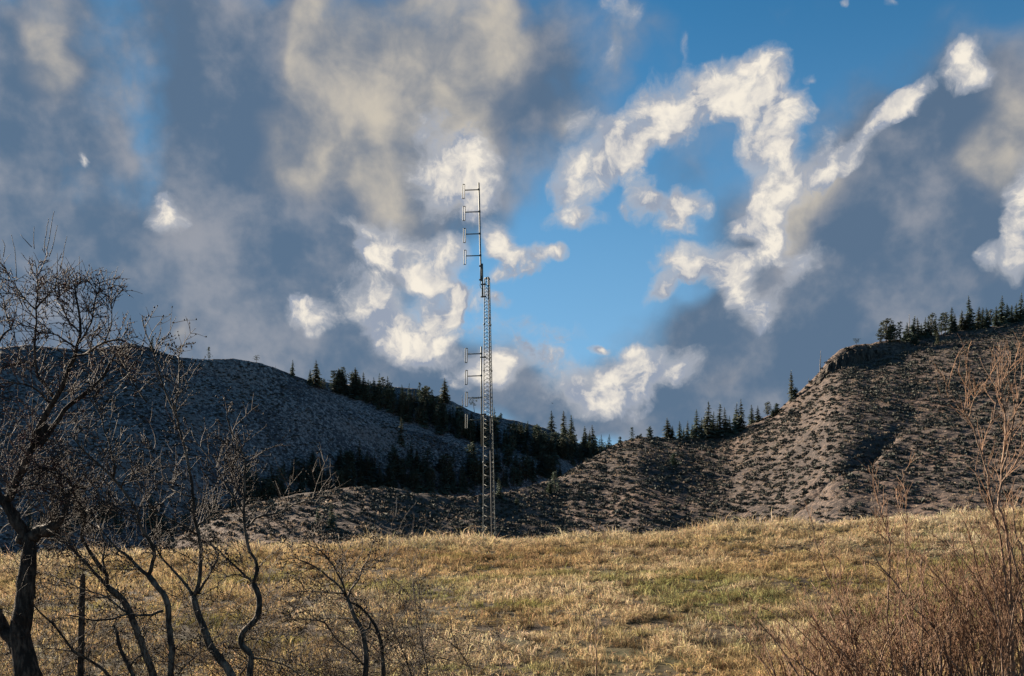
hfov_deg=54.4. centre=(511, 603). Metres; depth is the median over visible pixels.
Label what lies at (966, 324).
fir tree
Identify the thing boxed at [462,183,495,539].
radio mast
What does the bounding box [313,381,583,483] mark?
hill
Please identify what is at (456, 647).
bare sapling
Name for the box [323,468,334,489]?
fir tree
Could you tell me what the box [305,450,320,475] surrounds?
fir tree
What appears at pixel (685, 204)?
sky
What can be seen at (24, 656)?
bare tree
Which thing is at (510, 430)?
pine tree
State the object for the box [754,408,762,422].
fir tree
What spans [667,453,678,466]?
juniper bush
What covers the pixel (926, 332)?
fir tree
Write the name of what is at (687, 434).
fir tree
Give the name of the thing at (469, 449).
pine tree
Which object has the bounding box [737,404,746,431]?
fir tree
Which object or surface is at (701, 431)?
fir tree
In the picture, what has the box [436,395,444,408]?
pine tree
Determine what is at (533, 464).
pine tree
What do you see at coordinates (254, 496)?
fir tree
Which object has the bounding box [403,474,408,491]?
fir tree
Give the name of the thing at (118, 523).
pine tree
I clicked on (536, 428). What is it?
pine tree
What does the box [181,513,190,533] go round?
pine tree
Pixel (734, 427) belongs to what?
fir tree
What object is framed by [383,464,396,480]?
pine tree
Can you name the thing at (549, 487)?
juniper bush
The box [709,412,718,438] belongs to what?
fir tree
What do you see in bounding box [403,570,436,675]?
bare sapling
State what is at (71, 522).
fir tree
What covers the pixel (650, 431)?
juniper bush
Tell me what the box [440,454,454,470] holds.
pine tree
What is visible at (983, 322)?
fir tree
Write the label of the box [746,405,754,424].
fir tree
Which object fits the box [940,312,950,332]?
pine tree
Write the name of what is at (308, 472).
fir tree
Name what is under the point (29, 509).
pine tree
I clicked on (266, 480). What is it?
pine tree
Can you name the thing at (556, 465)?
pine tree
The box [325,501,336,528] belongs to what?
fir tree
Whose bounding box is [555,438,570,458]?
pine tree
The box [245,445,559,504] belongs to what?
conifer wood
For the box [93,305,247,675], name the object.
bare tree
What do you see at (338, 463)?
fir tree
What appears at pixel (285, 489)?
pine tree
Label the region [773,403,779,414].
juniper bush
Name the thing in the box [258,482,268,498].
pine tree
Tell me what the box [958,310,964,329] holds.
fir tree
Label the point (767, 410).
pine tree
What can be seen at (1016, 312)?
fir tree
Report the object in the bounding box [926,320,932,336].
fir tree
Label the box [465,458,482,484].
pine tree
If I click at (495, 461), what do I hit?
fir tree
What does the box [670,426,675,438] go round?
fir tree
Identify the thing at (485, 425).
fir tree
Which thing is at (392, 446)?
pine tree
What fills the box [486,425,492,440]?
pine tree
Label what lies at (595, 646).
bare sapling
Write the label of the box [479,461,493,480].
pine tree
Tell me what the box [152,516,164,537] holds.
pine tree
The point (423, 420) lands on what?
fir tree
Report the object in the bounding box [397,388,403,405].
fir tree
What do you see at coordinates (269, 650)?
bramble
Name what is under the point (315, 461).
pine tree
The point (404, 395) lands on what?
pine tree
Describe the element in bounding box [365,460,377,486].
fir tree
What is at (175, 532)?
pine tree
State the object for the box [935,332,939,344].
fir tree
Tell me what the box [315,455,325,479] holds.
fir tree
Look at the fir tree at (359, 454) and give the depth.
674.45 m
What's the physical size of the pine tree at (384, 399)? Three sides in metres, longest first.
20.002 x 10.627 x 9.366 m
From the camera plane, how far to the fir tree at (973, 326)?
480.87 m
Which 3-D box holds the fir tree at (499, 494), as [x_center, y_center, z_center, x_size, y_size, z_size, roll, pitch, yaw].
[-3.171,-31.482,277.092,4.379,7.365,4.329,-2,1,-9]
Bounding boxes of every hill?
[0,344,542,557]
[160,321,1023,551]
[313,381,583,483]
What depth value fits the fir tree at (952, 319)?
477.98 m
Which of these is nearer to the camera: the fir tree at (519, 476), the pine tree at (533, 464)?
the fir tree at (519, 476)
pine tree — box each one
[25,500,32,516]
[73,511,81,526]
[110,511,118,524]
[115,516,124,532]
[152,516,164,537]
[156,514,169,536]
[169,516,179,537]
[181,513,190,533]
[187,498,201,513]
[205,504,217,519]
[240,474,255,494]
[241,465,252,481]
[254,484,262,498]
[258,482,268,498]
[260,477,270,499]
[265,481,276,498]
[274,466,284,486]
[279,486,286,496]
[290,457,305,482]
[305,454,318,468]
[320,378,326,388]
[329,370,336,387]
[333,372,345,393]
[334,469,346,487]
[342,448,356,467]
[342,471,352,487]
[365,380,374,403]
[371,384,382,404]
[379,377,386,396]
[380,388,388,408]
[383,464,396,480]
[383,467,395,486]
[386,387,396,406]
[386,450,398,468]
[387,444,398,459]
[395,392,410,411]
[417,388,424,402]
[419,387,427,403]
[422,386,432,402]
[423,448,432,467]
[428,395,438,413]
[430,408,442,425]
[432,404,439,422]
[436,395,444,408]
[436,453,453,472]
[438,403,448,417]
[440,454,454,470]
[455,406,464,419]
[455,419,466,435]
[464,418,475,437]
[465,441,478,462]
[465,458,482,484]
[469,398,478,412]
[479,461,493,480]
[484,463,497,483]
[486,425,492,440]
[491,415,500,435]
[503,423,516,443]
[511,423,520,439]
[517,454,530,477]
[530,458,538,477]
[531,425,544,444]
[539,454,557,474]
[550,458,559,475]
[551,471,560,493]
[552,432,559,451]
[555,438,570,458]
[563,433,576,454]
[586,440,595,451]
[599,442,611,452]
[763,402,771,415]
[875,328,883,340]
[877,318,894,341]
[891,325,900,339]
[897,321,903,343]
[927,313,937,332]
[938,313,946,333]
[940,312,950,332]
[987,309,995,324]
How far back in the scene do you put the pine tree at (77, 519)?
475.80 m
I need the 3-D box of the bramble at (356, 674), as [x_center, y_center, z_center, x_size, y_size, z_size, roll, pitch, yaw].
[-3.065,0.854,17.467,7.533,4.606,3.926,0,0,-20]
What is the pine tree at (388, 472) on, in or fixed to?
on the hill at (340, 433)
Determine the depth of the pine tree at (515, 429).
876.45 m
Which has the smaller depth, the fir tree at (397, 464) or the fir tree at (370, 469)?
the fir tree at (370, 469)
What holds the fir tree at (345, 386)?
on the hill at (565, 465)
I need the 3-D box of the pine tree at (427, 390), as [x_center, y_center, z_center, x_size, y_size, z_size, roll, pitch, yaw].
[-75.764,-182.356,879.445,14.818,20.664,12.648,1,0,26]
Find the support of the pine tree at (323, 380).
on the hill at (340, 433)
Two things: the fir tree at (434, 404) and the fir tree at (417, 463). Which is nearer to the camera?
the fir tree at (417, 463)
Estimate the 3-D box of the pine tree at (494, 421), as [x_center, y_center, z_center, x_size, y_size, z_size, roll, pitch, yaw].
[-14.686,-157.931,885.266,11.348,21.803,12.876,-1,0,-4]
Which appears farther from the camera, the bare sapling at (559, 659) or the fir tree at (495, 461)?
the fir tree at (495, 461)
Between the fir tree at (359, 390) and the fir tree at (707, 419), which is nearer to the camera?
the fir tree at (707, 419)
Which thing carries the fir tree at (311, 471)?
on the hill at (340, 433)
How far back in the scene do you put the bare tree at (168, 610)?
14.86 m
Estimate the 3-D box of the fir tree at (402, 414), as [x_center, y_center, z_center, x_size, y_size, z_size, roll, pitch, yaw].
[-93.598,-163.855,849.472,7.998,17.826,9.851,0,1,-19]
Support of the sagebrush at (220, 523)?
on the hill at (836, 504)
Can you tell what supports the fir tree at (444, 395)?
on the hill at (565, 465)
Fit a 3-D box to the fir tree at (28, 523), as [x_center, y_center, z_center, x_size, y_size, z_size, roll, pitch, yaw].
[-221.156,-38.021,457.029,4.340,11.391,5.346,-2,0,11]
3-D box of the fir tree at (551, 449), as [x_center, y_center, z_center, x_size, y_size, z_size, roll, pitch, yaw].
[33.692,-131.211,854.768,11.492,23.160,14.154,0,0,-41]
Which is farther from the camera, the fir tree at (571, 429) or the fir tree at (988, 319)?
the fir tree at (571, 429)
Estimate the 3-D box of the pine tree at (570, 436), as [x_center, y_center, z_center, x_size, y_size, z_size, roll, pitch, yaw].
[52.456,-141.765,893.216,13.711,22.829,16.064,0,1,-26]
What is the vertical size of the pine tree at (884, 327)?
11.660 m
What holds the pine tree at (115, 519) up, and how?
on the hill at (340, 433)
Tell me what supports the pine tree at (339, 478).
on the hill at (340, 433)
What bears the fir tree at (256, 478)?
on the hill at (340, 433)
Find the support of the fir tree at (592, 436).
on the hill at (565, 465)
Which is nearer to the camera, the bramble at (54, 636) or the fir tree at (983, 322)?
the bramble at (54, 636)
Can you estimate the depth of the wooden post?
15.86 m
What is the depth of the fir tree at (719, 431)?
440.96 m
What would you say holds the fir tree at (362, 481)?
on the hill at (340, 433)
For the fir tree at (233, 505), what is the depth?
548.33 m
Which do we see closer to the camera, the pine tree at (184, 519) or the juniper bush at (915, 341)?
the juniper bush at (915, 341)
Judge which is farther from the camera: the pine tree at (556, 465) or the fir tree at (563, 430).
the fir tree at (563, 430)
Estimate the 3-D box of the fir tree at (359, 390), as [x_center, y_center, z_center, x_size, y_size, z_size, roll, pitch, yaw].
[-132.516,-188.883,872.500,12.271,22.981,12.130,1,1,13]
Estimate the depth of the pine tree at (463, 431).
850.55 m
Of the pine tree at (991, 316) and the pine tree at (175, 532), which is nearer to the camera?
the pine tree at (991, 316)
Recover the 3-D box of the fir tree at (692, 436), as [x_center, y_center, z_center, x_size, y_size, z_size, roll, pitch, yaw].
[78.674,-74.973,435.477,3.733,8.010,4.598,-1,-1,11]
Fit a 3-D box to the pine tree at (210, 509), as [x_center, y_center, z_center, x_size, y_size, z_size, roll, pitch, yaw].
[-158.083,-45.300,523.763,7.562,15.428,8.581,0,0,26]
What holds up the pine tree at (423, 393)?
on the hill at (565, 465)
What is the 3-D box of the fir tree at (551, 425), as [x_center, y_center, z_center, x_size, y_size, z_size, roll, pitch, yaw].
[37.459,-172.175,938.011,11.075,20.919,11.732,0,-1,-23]
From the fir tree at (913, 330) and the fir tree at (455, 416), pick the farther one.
the fir tree at (455, 416)
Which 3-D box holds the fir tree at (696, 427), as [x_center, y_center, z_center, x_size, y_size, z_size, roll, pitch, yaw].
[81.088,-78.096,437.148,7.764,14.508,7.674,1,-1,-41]
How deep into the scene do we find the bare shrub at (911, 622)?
16.61 m
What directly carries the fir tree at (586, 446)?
on the hill at (565, 465)
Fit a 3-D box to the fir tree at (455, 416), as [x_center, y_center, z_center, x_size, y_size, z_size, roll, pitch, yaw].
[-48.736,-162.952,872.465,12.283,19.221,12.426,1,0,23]
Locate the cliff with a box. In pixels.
[811,349,890,385]
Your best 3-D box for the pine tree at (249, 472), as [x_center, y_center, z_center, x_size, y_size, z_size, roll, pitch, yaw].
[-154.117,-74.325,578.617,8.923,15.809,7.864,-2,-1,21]
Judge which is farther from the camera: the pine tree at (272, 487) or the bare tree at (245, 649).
the pine tree at (272, 487)
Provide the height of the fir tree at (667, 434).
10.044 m
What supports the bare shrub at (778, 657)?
on the ground at (660, 668)
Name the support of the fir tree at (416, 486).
on the hill at (340, 433)
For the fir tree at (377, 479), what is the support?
on the hill at (340, 433)
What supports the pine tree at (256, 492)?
on the hill at (340, 433)
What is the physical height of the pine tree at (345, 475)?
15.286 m
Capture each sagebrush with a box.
[213,521,227,525]
[367,527,379,531]
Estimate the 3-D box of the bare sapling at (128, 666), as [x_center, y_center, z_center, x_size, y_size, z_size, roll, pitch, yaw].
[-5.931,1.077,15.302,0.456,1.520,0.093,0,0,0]
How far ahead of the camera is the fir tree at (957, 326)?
479.35 m
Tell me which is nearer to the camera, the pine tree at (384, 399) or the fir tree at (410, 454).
the fir tree at (410, 454)
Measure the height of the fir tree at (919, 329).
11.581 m
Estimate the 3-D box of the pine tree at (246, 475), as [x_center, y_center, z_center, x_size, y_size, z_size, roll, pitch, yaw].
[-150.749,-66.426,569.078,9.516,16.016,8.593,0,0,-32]
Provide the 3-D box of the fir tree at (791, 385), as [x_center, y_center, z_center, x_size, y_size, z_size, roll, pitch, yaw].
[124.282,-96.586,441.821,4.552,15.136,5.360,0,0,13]
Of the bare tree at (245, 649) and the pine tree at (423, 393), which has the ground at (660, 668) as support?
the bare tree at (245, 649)
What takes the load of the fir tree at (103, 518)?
on the hill at (340, 433)
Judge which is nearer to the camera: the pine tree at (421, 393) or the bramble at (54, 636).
the bramble at (54, 636)
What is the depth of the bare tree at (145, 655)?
15.55 m
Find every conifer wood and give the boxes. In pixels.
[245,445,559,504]
[331,370,592,461]
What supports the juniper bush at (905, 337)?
on the hill at (836, 504)
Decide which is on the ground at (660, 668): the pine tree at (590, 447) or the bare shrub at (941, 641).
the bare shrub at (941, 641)
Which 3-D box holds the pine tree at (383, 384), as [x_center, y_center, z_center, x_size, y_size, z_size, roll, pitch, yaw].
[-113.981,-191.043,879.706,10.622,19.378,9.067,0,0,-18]
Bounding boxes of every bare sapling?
[0,586,110,675]
[112,625,135,675]
[386,587,416,675]
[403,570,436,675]
[422,599,479,675]
[490,621,517,675]
[552,641,568,675]
[591,612,601,675]
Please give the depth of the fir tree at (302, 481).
614.64 m
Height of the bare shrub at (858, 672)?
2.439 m
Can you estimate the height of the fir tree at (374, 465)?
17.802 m
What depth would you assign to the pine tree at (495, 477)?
743.45 m
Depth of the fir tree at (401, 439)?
719.67 m
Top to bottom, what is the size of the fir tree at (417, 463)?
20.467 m
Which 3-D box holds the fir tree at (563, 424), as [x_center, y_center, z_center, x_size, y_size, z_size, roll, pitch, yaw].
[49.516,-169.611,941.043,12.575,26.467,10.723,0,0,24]
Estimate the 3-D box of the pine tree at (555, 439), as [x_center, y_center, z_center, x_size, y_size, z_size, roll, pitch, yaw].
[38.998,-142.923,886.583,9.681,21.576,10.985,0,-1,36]
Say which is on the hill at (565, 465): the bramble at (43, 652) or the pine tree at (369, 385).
the pine tree at (369, 385)
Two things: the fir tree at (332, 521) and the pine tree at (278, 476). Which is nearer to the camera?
the fir tree at (332, 521)
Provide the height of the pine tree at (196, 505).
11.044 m
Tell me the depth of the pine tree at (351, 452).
660.00 m
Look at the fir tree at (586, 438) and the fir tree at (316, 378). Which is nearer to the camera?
the fir tree at (316, 378)
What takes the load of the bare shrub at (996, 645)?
on the ground at (660, 668)
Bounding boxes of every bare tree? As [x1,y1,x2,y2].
[0,213,164,675]
[29,448,164,675]
[36,326,210,675]
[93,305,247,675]
[163,387,350,675]
[268,517,405,675]
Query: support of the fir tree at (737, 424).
on the hill at (836, 504)
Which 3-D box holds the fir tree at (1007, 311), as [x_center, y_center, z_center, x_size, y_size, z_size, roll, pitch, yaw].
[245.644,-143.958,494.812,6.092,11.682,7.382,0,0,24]
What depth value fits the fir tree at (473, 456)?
749.89 m
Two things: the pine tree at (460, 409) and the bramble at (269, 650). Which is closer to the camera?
the bramble at (269, 650)
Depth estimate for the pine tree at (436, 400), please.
867.38 m
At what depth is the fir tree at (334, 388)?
879.99 m
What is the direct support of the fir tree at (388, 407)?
on the hill at (565, 465)
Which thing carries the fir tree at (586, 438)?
on the hill at (565, 465)
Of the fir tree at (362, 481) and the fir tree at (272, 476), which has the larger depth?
the fir tree at (362, 481)
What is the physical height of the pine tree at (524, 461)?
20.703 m
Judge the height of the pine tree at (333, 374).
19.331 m
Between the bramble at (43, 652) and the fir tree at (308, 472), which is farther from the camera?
the fir tree at (308, 472)
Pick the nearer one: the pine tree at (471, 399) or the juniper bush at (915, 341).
the juniper bush at (915, 341)
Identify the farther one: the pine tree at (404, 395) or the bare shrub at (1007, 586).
the pine tree at (404, 395)
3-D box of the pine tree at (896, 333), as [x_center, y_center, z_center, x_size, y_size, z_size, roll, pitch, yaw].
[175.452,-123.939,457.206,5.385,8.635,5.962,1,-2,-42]
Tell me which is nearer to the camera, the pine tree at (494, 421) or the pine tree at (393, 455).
the pine tree at (393, 455)
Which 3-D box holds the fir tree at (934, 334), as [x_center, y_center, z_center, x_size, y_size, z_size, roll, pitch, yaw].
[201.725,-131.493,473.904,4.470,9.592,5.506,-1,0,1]
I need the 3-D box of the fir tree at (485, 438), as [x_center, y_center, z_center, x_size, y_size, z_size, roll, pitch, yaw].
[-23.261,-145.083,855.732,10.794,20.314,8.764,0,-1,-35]
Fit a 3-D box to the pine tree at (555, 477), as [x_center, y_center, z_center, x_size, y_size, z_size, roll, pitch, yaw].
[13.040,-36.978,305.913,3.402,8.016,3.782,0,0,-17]
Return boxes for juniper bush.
[545,481,553,493]
[646,426,653,437]
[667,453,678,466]
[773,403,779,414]
[792,387,798,397]
[884,324,895,341]
[900,331,908,341]
[910,334,919,344]
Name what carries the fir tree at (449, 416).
on the hill at (565, 465)
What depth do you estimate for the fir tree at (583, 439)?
910.98 m
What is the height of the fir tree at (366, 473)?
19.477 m
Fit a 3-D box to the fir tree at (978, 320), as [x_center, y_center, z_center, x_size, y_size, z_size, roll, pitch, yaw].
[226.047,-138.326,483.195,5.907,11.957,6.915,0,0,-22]
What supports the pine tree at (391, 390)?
on the hill at (565, 465)
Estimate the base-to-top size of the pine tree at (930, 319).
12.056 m
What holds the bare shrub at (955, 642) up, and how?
on the ground at (660, 668)
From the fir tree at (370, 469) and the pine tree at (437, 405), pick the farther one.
the pine tree at (437, 405)
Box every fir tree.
[27,511,33,530]
[61,510,74,532]
[96,496,107,521]
[142,499,155,525]
[145,499,157,526]
[211,493,219,517]
[229,492,237,508]
[247,480,257,500]
[253,469,259,484]
[268,468,278,491]
[281,455,287,480]
[290,360,294,376]
[298,473,306,492]
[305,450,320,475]
[306,461,310,483]
[307,371,313,385]
[309,456,315,478]
[311,361,322,387]
[314,508,320,524]
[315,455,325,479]
[315,475,322,491]
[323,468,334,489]
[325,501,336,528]
[330,368,345,392]
[333,448,347,474]
[341,377,349,395]
[349,370,361,385]
[355,375,364,399]
[355,440,364,466]
[356,467,364,486]
[358,473,366,486]
[361,373,366,389]
[361,458,375,484]
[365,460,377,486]
[372,452,376,475]
[373,463,385,485]
[384,376,388,398]
[385,388,394,412]
[391,451,400,477]
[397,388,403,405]
[397,420,406,446]
[398,403,405,420]
[399,472,406,489]
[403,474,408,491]
[406,443,410,466]
[408,442,415,469]
[412,448,422,473]
[413,474,421,493]
[418,402,429,427]
[419,397,427,413]
[419,456,427,478]
[419,473,426,492]
[421,388,430,413]
[429,399,441,423]
[439,378,450,402]
[447,407,453,423]
[451,407,457,426]
[466,443,479,465]
[480,424,489,445]
[482,416,492,438]
[488,449,501,471]
[491,409,500,433]
[495,478,507,502]
[500,472,505,485]
[516,463,522,485]
[518,423,524,443]
[523,422,532,439]
[528,459,539,480]
[547,411,556,431]
[548,440,558,462]
[552,439,560,464]
[559,427,565,439]
[560,411,568,437]
[566,415,576,435]
[570,444,576,465]
[578,432,586,454]
[583,425,589,444]
[584,441,593,458]
[589,427,597,448]
[662,419,673,437]
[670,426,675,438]
[676,421,682,438]
[684,421,690,439]
[689,427,694,439]
[693,409,702,438]
[696,418,707,438]
[702,402,715,439]
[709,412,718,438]
[714,404,726,438]
[720,407,730,436]
[728,404,739,435]
[733,413,741,431]
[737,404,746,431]
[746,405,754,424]
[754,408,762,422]
[787,372,795,402]
[905,323,912,340]
[909,316,919,338]
[916,317,923,338]
[922,317,930,338]
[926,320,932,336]
[932,320,939,335]
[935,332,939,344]
[946,308,956,331]
[952,315,959,331]
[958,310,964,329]
[962,311,970,330]
[963,295,978,329]
[974,307,982,328]
[980,307,987,328]
[984,308,991,327]
[991,306,1000,326]
[997,296,1009,324]
[1005,305,1011,323]
[1008,306,1016,322]
[1014,302,1021,322]
[1017,293,1023,321]
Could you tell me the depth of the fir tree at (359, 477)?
658.92 m
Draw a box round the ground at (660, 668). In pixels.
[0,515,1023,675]
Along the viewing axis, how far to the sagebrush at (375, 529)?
178.52 m
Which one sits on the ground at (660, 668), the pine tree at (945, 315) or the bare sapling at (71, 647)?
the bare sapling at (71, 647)
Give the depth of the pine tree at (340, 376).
878.01 m
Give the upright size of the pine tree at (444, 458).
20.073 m
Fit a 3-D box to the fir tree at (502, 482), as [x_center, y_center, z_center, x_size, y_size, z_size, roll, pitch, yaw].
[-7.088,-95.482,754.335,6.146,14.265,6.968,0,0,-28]
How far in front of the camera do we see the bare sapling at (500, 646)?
16.91 m
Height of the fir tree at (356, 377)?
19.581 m
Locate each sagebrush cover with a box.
[146,322,1023,551]
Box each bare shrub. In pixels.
[716,570,992,675]
[733,610,913,675]
[747,451,950,675]
[760,497,944,675]
[847,532,1021,675]
[869,475,1023,675]
[889,538,1023,675]
[927,333,1023,675]
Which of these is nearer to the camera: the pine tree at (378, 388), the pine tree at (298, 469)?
the pine tree at (298, 469)
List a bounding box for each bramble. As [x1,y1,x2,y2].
[0,497,253,675]
[0,515,197,675]
[0,523,371,675]
[0,525,320,675]
[113,524,456,675]
[114,489,423,675]
[230,505,534,675]
[257,503,640,675]
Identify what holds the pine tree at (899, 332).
on the hill at (836, 504)
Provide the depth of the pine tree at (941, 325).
475.14 m
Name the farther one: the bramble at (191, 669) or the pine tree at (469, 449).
the pine tree at (469, 449)
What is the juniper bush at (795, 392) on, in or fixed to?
on the hill at (836, 504)
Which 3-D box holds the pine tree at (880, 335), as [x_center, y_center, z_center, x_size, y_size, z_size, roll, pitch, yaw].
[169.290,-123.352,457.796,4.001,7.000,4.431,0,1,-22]
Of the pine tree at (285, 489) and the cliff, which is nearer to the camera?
the cliff
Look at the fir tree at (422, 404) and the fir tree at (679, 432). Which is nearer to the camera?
the fir tree at (679, 432)
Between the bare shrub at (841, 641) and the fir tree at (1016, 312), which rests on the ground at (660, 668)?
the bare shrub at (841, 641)
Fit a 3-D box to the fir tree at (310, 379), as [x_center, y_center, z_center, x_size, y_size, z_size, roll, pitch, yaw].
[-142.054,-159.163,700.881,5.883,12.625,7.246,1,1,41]
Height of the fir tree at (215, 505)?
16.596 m
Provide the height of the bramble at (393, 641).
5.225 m
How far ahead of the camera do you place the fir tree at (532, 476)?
791.49 m
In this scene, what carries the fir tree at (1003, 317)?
on the hill at (836, 504)
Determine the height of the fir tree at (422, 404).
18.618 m
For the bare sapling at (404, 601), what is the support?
on the ground at (660, 668)
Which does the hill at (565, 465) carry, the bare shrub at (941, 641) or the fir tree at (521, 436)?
the fir tree at (521, 436)
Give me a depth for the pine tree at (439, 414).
852.75 m
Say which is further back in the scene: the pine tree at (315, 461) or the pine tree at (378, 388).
the pine tree at (378, 388)
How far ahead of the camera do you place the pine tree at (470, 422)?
851.09 m
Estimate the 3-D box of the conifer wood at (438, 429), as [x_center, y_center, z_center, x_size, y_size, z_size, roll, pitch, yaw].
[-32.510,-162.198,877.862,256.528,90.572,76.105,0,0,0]
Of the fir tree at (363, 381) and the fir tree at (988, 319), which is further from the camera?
the fir tree at (363, 381)
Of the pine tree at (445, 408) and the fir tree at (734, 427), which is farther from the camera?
the pine tree at (445, 408)
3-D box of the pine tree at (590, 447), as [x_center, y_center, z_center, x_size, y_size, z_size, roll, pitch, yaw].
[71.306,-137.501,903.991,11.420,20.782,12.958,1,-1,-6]
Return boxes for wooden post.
[77,573,85,675]
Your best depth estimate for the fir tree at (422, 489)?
692.61 m
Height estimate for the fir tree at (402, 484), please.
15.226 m
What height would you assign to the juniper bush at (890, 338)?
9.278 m
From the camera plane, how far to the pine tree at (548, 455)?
808.78 m
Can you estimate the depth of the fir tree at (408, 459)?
705.23 m
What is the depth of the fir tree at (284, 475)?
611.06 m
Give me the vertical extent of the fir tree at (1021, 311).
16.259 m
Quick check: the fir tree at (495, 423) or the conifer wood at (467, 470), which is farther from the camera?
the fir tree at (495, 423)
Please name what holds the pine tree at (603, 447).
on the hill at (565, 465)
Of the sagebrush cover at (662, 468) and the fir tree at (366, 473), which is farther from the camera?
the fir tree at (366, 473)
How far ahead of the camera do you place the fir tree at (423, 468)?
704.96 m
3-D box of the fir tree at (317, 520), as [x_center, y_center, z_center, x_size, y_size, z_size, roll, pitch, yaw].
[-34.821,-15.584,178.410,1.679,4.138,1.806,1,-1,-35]
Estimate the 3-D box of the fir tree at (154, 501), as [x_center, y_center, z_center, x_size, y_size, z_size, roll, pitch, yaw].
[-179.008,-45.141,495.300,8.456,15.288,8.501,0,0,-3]
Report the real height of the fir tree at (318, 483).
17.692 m
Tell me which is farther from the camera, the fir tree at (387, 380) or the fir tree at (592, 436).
the fir tree at (592, 436)
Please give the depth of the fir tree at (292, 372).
697.15 m
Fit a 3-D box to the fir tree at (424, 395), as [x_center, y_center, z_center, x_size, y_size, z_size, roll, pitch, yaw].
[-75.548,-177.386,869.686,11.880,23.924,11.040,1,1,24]
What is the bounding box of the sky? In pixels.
[0,0,1023,446]
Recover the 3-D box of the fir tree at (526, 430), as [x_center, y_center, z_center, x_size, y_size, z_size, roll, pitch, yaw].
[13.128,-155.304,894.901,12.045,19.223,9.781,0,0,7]
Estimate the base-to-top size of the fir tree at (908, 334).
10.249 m
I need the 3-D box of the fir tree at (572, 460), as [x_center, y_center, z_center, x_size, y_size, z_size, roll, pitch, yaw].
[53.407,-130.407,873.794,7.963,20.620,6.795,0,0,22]
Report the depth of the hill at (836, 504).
281.42 m
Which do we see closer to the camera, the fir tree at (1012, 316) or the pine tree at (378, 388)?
the fir tree at (1012, 316)
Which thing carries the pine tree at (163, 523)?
on the hill at (340, 433)
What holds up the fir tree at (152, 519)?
on the hill at (340, 433)
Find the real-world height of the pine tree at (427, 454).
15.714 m
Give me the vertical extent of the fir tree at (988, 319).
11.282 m
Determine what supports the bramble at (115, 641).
on the ground at (660, 668)
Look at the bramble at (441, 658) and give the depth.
17.43 m
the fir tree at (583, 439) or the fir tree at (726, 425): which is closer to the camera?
the fir tree at (726, 425)
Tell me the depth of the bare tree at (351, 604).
16.02 m
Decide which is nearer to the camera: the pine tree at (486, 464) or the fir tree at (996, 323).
the fir tree at (996, 323)

